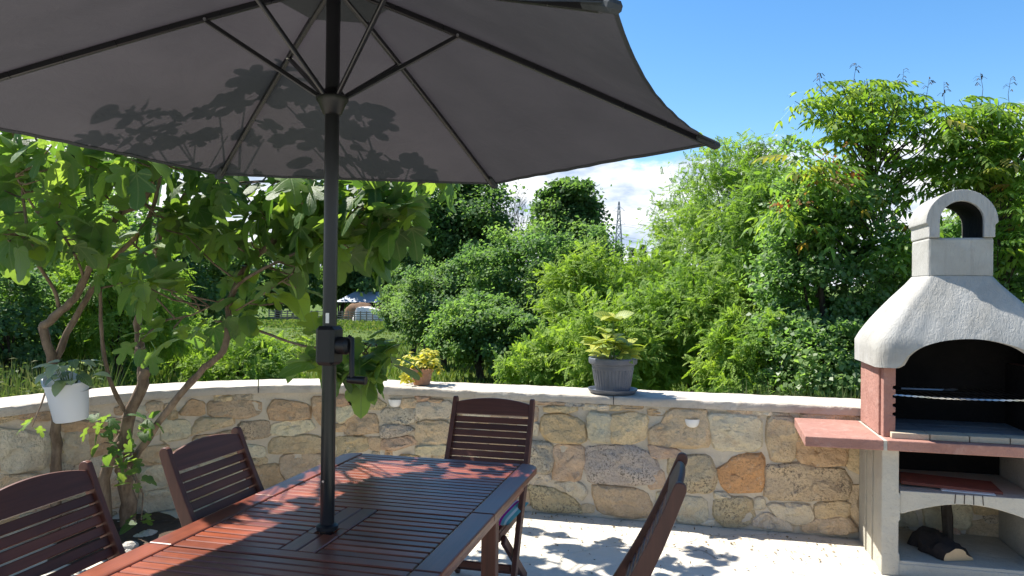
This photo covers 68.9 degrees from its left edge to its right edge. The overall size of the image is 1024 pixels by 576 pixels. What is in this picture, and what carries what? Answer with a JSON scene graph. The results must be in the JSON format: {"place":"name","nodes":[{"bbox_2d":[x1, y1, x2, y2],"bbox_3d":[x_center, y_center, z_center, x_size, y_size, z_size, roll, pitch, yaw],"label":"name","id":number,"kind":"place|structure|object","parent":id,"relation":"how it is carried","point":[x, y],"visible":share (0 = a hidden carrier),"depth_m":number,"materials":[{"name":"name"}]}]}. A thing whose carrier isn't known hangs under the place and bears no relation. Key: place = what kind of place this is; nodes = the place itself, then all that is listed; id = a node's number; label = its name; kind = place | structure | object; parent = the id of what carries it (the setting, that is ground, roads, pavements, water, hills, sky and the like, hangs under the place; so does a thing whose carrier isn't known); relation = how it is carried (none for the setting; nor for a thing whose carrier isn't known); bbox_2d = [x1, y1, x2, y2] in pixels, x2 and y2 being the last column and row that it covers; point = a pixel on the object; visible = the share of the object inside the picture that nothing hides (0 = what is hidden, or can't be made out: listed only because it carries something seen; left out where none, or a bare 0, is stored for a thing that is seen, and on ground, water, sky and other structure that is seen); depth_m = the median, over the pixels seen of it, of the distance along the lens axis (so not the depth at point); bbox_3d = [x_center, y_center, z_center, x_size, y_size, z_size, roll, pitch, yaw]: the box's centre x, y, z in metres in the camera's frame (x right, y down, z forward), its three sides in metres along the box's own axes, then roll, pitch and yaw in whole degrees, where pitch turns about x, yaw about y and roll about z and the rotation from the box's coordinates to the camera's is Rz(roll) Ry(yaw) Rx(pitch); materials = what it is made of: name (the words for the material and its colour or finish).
{"place":"outdoors","nodes":[
{"label":"outdoors","id":0,"kind":"place"},
{"bbox_2d":[0,501,892,575],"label":"patio","id":1,"kind":"structure","parent":0,"point":[740,556],"depth_m":4.50,"materials":[{"name":"concrete"}]},
{"bbox_2d":[0,460,125,575],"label":"folding chair","id":2,"kind":"object","parent":1,"relation":"on","point":[26,495],"visible":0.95,"depth_m":2.31,"materials":[{"name":"brown wood"}]},
{"bbox_2d":[47,512,181,563],"bbox_3d":[-2.352,1.527,4.724,0.942,0.046,0.965,1,0,-18],"label":"soil bed","id":3,"kind":"object","parent":1,"relation":"on","point":[163,524],"visible":0.24,"depth_m":4.70,"materials":[{"name":"brown soil"}]},
{"bbox_2d":[122,541,138,549],"bbox_3d":[-2.269,1.536,4.435,0.094,0.069,0.101,1,0,15],"label":"rock","id":4,"kind":"object","parent":3,"relation":"on","point":[131,545],"visible":0.62,"depth_m":4.41,"materials":[{"name":"stone"}]},
{"bbox_2d":[139,530,148,535],"bbox_3d":[-2.273,1.539,4.628,0.088,0.067,0.082,1,0,-23],"label":"rock","id":5,"kind":"object","parent":3,"relation":"on","point":[144,533],"visible":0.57,"depth_m":4.62,"materials":[{"name":"stone"}]},
{"bbox_2d":[147,529,157,535],"bbox_3d":[-2.258,1.537,4.652,0.087,0.070,0.089,1,0,10],"label":"rock","id":6,"kind":"object","parent":3,"relation":"on","point":[151,532],"visible":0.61,"depth_m":4.64,"materials":[{"name":"stone"}]},
{"bbox_2d":[0,131,459,543],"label":"fig tree","id":7,"kind":"object","parent":3,"relation":"on","point":[289,212],"visible":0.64,"depth_m":4.21,"materials":[{"name":"green plant"}]},
{"bbox_2d":[33,359,110,423],"bbox_3d":[-2.514,0.587,4.255,0.429,0.364,0.378,1,0,14],"label":"hanging planter","id":8,"kind":"object","parent":7,"relation":"hanging from","point":[66,388],"visible":1,"depth_m":4.20,"materials":[{"name":"white plastic"}]},
{"bbox_2d":[159,426,263,526],"bbox_3d":[-0.979,1.076,2.880,0.533,0.979,0.461,1,0,14],"label":"folding chair","id":9,"kind":"object","parent":1,"relation":"on","point":[198,452],"visible":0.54,"depth_m":2.88,"materials":[{"name":"brown wood"}]},
{"bbox_2d":[76,453,536,575],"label":"table","id":10,"kind":"object","parent":1,"relation":"on","point":[406,516],"visible":0.96,"depth_m":2.59,"materials":[{"name":"brown wood"}]},
{"bbox_2d":[0,0,720,535],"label":"parasol","id":11,"kind":"object","parent":1,"relation":"on","point":[492,94],"visible":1,"depth_m":2.78,"materials":[{"name":"grey fabric"}]},
{"bbox_2d":[444,396,534,575],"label":"folding chair","id":12,"kind":"object","parent":1,"relation":"on","point":[493,406],"visible":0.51,"depth_m":4.03,"materials":[{"name":"brown wood"}]},
{"bbox_2d":[499,500,527,525],"bbox_3d":[-0.151,1.134,3.805,0.390,0.056,0.380,-1,0,17],"label":"cushion","id":13,"kind":"object","parent":12,"relation":"on","point":[511,513],"visible":0.14,"depth_m":3.69,"materials":[{"name":"fabric"}]},
{"bbox_2d":[0,379,999,546],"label":"stone wall","id":14,"kind":"structure","parent":1,"relation":"on","point":[754,462],"depth_m":5.11,"materials":[{"name":"stone"}]},
{"bbox_2d":[388,399,400,406],"bbox_3d":[-0.868,0.852,5.513,0.100,0.058,0.062,1,0,14],"label":"wall lamp","id":15,"kind":"object","parent":14,"relation":"attached to","point":[394,403],"visible":1,"depth_m":5.49,"materials":[{"name":"white glass"}]},
{"bbox_2d":[397,348,443,384],"bbox_3d":[-0.708,0.597,5.694,0.409,0.272,0.318,1,0,14],"label":"flower pot","id":16,"kind":"object","parent":14,"relation":"on","point":[427,369],"visible":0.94,"depth_m":5.64,"materials":[{"name":"ceramic"}]},
{"bbox_2d":[580,310,646,394],"bbox_3d":[0.702,0.452,5.304,0.474,0.588,0.389,1,0,-30],"label":"flower pot","id":17,"kind":"object","parent":14,"relation":"on","point":[613,375],"visible":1,"depth_m":5.22,"materials":[{"name":"grey plastic"}]},
{"bbox_2d":[685,419,699,427],"bbox_3d":[1.208,0.907,5.007,0.100,0.058,0.062,1,0,14],"label":"wall lamp","id":18,"kind":"object","parent":14,"relation":"attached to","point":[692,423],"visible":1,"depth_m":4.99,"materials":[{"name":"white glass"}]},
{"bbox_2d":[613,452,687,575],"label":"folding chair","id":19,"kind":"object","parent":1,"relation":"on","point":[642,556],"visible":1,"depth_m":2.33,"materials":[{"name":"brown wood"}]},
{"bbox_2d":[477,512,875,575],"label":"leaf litter","id":20,"kind":"object","parent":1,"relation":"on","point":[699,545],"visible":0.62,"depth_m":4.67,"materials":[{"name":"plant"}]},
{"bbox_2d":[794,190,1023,575],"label":"barbecue","id":21,"kind":"object","parent":1,"relation":"on","point":[949,314],"visible":1,"depth_m":4.24,"materials":[{"name":"grey concrete"}]},
{"bbox_2d":[907,525,973,560],"bbox_3d":[2.462,1.461,4.289,0.235,0.105,0.292,1,0,-4],"label":"firewood log","id":22,"kind":"object","parent":21,"relation":"on","point":[935,543],"visible":1,"depth_m":4.24,"materials":[{"name":"brown wood"}]},
{"bbox_2d":[941,505,953,540],"bbox_3d":[2.641,1.384,4.527,0.063,0.287,0.121,1,0,14],"label":"firewood kindling","id":23,"kind":"object","parent":21,"relation":"on","point":[947,519],"visible":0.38,"depth_m":4.50,"materials":[{"name":"brown wood"}]},
{"bbox_2d":[899,471,1002,494],"bbox_3d":[2.498,1.119,4.291,0.500,0.031,0.260,0,0,21],"label":"tile board","id":24,"kind":"object","parent":21,"relation":"on","point":[933,481],"visible":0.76,"depth_m":4.25,"materials":[{"name":"red tile"}]},
{"bbox_2d":[893,386,1023,400],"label":"grill grate","id":25,"kind":"object","parent":21,"relation":"in","point":[969,398],"visible":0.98,"depth_m":4.21,"materials":[{"name":"metal"}]},
{"bbox_2d":[901,388,957,390],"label":"skewers","id":26,"kind":"object","parent":25,"relation":"on","point":[929,389],"visible":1,"depth_m":4.40,"materials":[{"name":"metal"}]},
{"bbox_2d":[940,488,995,495],"bbox_3d":[2.520,1.128,4.131,0.260,0.006,0.050,0,0,21],"label":"white strip","id":27,"kind":"object","parent":21,"relation":"on","point":[971,492],"visible":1,"depth_m":4.12,"materials":[{"name":"white metal"}]},
{"bbox_2d":[103,285,860,391],"bbox_3d":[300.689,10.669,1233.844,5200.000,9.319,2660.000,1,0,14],"label":"meadow","id":28,"kind":"structure","parent":0,"point":[354,334],"depth_m":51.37,"materials":[{"name":"green plant"}]},
{"bbox_2d":[0,264,76,386],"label":"bush","id":29,"kind":"object","parent":28,"relation":"on","point":[17,347],"visible":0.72,"depth_m":11.34,"materials":[{"name":"green plant"}]},
{"bbox_2d":[0,196,129,370],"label":"bush","id":30,"kind":"object","parent":28,"relation":"on","point":[50,268],"visible":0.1,"depth_m":13.13,"materials":[{"name":"green plant"}]},
{"bbox_2d":[0,349,130,397],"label":"tall weeds","id":31,"kind":"object","parent":28,"relation":"on","point":[23,383],"visible":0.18,"depth_m":10.13,"materials":[{"name":"green plant"}]},
{"bbox_2d":[2,146,190,323],"bbox_3d":[-16.365,-1.093,27.195,11.433,8.100,11.430,1,0,14],"label":"tree","id":32,"kind":"object","parent":28,"relation":"on","point":[136,226],"visible":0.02,"depth_m":26.64,"materials":[{"name":"green plant"}]},
{"bbox_2d":[24,200,192,386],"bbox_3d":[-9.115,0.390,16.424,3.986,4.803,3.757,1,0,14],"label":"bush","id":33,"kind":"object","parent":28,"relation":"on","point":[132,367],"visible":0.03,"depth_m":15.99,"materials":[{"name":"green plant"}]},
{"bbox_2d":[35,215,204,385],"bbox_3d":[-6.534,0.728,12.890,2.677,4.012,2.758,1,0,-7],"label":"bush","id":34,"kind":"object","parent":28,"relation":"on","point":[174,308],"visible":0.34,"depth_m":12.42,"materials":[{"name":"green plant"}]},
{"bbox_2d":[128,308,245,381],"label":"bush","id":35,"kind":"object","parent":28,"relation":"on","point":[204,326],"visible":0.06,"depth_m":19.86,"materials":[{"name":"green plant"}]},
{"bbox_2d":[132,198,276,348],"bbox_3d":[-14.126,-0.370,30.752,8.027,6.937,7.897,1,0,14],"label":"tree","id":36,"kind":"object","parent":28,"relation":"on","point":[211,278],"visible":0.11,"depth_m":29.64,"materials":[{"name":"green plant"}]},
{"bbox_2d":[192,222,270,302],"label":"tree","id":37,"kind":"object","parent":28,"relation":"on","point":[262,275],"depth_m":111.87,"materials":[{"name":"green plant"}]},
{"bbox_2d":[162,321,309,386],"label":"locust bush","id":38,"kind":"object","parent":28,"relation":"on","point":[266,358],"visible":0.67,"depth_m":14.95,"materials":[{"name":"green plant"}]},
{"bbox_2d":[250,245,322,316],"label":"tree","id":39,"kind":"object","parent":28,"relation":"on","point":[315,298],"visible":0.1,"depth_m":116.08,"materials":[{"name":"green plant"}]},
{"bbox_2d":[268,310,383,320],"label":"field fence","id":40,"kind":"object","parent":28,"relation":"on","point":[342,314],"visible":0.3,"depth_m":103.86,"materials":[{"name":"brown wood"}]},
{"bbox_2d":[309,265,363,315],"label":"tree","id":41,"kind":"object","parent":28,"relation":"on","point":[343,305],"visible":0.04,"depth_m":125.01,"materials":[{"name":"green plant"}]},
{"bbox_2d":[344,302,372,319],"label":"haystack","id":42,"kind":"object","parent":28,"relation":"on","point":[352,307],"visible":0.34,"depth_m":109.66,"materials":[{"name":"beige plant"}]},
{"bbox_2d":[320,206,398,308],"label":"tree","id":43,"kind":"object","parent":28,"relation":"on","point":[360,282],"visible":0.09,"depth_m":118.00,"materials":[{"name":"green plant"}]},
{"bbox_2d":[337,292,382,317],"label":"shed","id":44,"kind":"structure","parent":28,"relation":"on","point":[356,297],"depth_m":114.75,"materials":[{"name":"grey metal"}]},
{"bbox_2d":[352,307,383,320],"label":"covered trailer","id":45,"kind":"object","parent":28,"relation":"on","point":[362,309],"visible":0.48,"depth_m":106.04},
{"bbox_2d":[369,275,416,354],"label":"willow bush","id":46,"kind":"object","parent":28,"relation":"on","point":[381,313],"visible":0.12,"depth_m":32.49,"materials":[{"name":"green plant"}]},
{"bbox_2d":[377,245,434,292],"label":"willow bush","id":47,"kind":"object","parent":28,"relation":"on","point":[406,261],"visible":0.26,"depth_m":47.30,"materials":[{"name":"green plant"}]},
{"bbox_2d":[376,253,488,366],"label":"willow bush","id":48,"kind":"object","parent":28,"relation":"on","point":[416,300],"visible":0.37,"depth_m":26.07,"materials":[{"name":"green plant"}]},
{"bbox_2d":[390,182,530,284],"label":"oak tree","id":49,"kind":"object","parent":28,"relation":"on","point":[449,229],"visible":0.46,"depth_m":58.59,"materials":[{"name":"green plant"}]},
{"bbox_2d":[416,287,522,381],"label":"hazel bush","id":50,"kind":"object","parent":28,"relation":"on","point":[461,330],"visible":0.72,"depth_m":21.19,"materials":[{"name":"green plant"}]},
{"bbox_2d":[497,181,532,263],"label":"bare tree","id":51,"kind":"object","parent":28,"relation":"on","point":[519,204],"visible":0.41,"depth_m":68.02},
{"bbox_2d":[480,308,552,382],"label":"hazel bush","id":52,"kind":"object","parent":28,"relation":"on","point":[515,323],"visible":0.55,"depth_m":20.52,"materials":[{"name":"green plant"}]},
{"bbox_2d":[445,213,592,367],"bbox_3d":[0.533,0.319,25.596,5.743,5.722,5.561,1,0,14],"label":"hazel bush","id":53,"kind":"object","parent":28,"relation":"on","point":[499,271],"visible":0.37,"depth_m":24.68,"materials":[{"name":"green plant"}]},
{"bbox_2d":[491,325,594,387],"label":"locust bush","id":54,"kind":"object","parent":28,"relation":"on","point":[525,364],"visible":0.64,"depth_m":12.16,"materials":[{"name":"green plant"}]},
{"bbox_2d":[520,176,615,250],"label":"oak tree","id":55,"kind":"object","parent":28,"relation":"on","point":[566,199],"visible":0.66,"depth_m":64.30,"materials":[{"name":"green plant"}]},
{"bbox_2d":[556,215,609,248],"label":"tree","id":56,"kind":"object","parent":28,"relation":"on","point":[573,229],"visible":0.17,"depth_m":58.90,"materials":[{"name":"green plant"}]},
{"bbox_2d":[535,211,635,310],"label":"hazel bush","id":57,"kind":"object","parent":28,"relation":"on","point":[610,246],"visible":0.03,"depth_m":26.38,"materials":[{"name":"green plant"}]},
{"bbox_2d":[520,235,651,347],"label":"locust bush","id":58,"kind":"object","parent":28,"relation":"on","point":[580,272],"visible":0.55,"depth_m":14.94,"materials":[{"name":"green plant"}]},
{"bbox_2d":[533,285,691,390],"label":"locust bush","id":59,"kind":"object","parent":28,"relation":"on","point":[654,367],"visible":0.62,"depth_m":11.79,"materials":[{"name":"green plant"}]},
{"bbox_2d":[612,201,626,250],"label":"power pylon","id":60,"kind":"object","parent":28,"relation":"on","point":[616,224],"visible":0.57,"depth_m":224.75,"materials":[{"name":"metal"}]},
{"bbox_2d":[627,247,636,264],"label":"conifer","id":61,"kind":"object","parent":28,"relation":"on","point":[631,251],"visible":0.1,"depth_m":91.87,"materials":[{"name":"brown plant"}]},
{"bbox_2d":[637,245,647,267],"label":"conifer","id":62,"kind":"object","parent":28,"relation":"on","point":[641,248],"visible":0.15,"depth_m":91.86,"materials":[{"name":"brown plant"}]},
{"bbox_2d":[589,234,706,340],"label":"locust bush","id":63,"kind":"object","parent":28,"relation":"on","point":[654,265],"visible":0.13,"depth_m":15.74,"materials":[{"name":"green plant"}]},
{"bbox_2d":[636,166,734,391],"bbox_3d":[4.531,-0.015,18.485,3.205,6.141,3.039,1,0,-29],"label":"locust bush","id":64,"kind":"object","parent":28,"relation":"on","point":[659,226],"visible":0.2,"depth_m":18.40,"materials":[{"name":"green plant"}]},
{"bbox_2d":[609,243,763,392],"bbox_3d":[3.157,1.057,13.040,3.292,3.665,3.126,1,0,14],"label":"locust bush","id":65,"kind":"object","parent":28,"relation":"on","point":[697,300],"visible":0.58,"depth_m":12.46,"materials":[{"name":"green plant"}]},
{"bbox_2d":[650,127,794,312],"bbox_3d":[4.552,-0.181,15.585,3.306,6.315,3.585,1,0,14],"label":"locust bush","id":66,"kind":"object","parent":28,"relation":"on","point":[696,234],"visible":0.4,"depth_m":15.20,"materials":[{"name":"green plant"}]},
{"bbox_2d":[682,298,801,394],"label":"locust bush","id":67,"kind":"object","parent":28,"relation":"on","point":[735,362],"visible":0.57,"depth_m":10.38,"materials":[{"name":"green plant"}]},
{"bbox_2d":[693,145,837,317],"bbox_3d":[4.595,0.115,13.543,2.795,5.618,2.964,1,0,14],"label":"locust bush","id":68,"kind":"object","parent":28,"relation":"on","point":[737,216],"visible":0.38,"depth_m":13.17,"materials":[{"name":"green plant"}]},
{"bbox_2d":[700,378,860,398],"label":"wall weeds","id":69,"kind":"object","parent":28,"relation":"on","point":[815,393],"depth_m":9.08,"materials":[{"name":"green plant"}]},
{"bbox_2d":[748,310,865,398],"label":"privet bush","id":70,"kind":"object","parent":28,"relation":"on","point":[799,369],"visible":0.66,"depth_m":9.61,"materials":[{"name":"green plant"}]},
{"bbox_2d":[729,127,911,367],"bbox_3d":[4.457,0.273,10.784,2.588,5.153,2.991,1,0,14],"label":"privet bush","id":71,"kind":"object","parent":28,"relation":"on","point":[790,268],"visible":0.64,"depth_m":10.37,"materials":[{"name":"green plant"}]},
{"bbox_2d":[740,63,990,322],"bbox_3d":[5.245,-0.218,10.954,4.860,6.186,2.675,1,0,-43],"label":"walnut tree","id":72,"kind":"object","parent":28,"relation":"on","point":[870,139],"visible":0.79,"depth_m":10.77,"materials":[{"name":"green plant"}]},
{"bbox_2d":[848,216,1023,302],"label":"privet bush","id":73,"kind":"object","parent":28,"relation":"on","point":[1017,284],"visible":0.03,"depth_m":10.88,"materials":[{"name":"green plant"}]},
{"bbox_2d":[899,73,1023,294],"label":"walnut tree","id":74,"kind":"object","parent":28,"relation":"on","point":[1003,147],"visible":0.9,"depth_m":10.50,"materials":[{"name":"green plant"}]},
{"bbox_2d":[939,157,1023,301],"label":"locust bush","id":75,"kind":"object","parent":28,"relation":"on","point":[946,221],"visible":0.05,"depth_m":14.17,"materials":[{"name":"green plant"}]},
{"bbox_2d":[0,0,1023,286],"label":"sky","id":76,"kind":"structure","parent":0,"point":[725,68],"materials":[{"name":"blue"}]}
]}

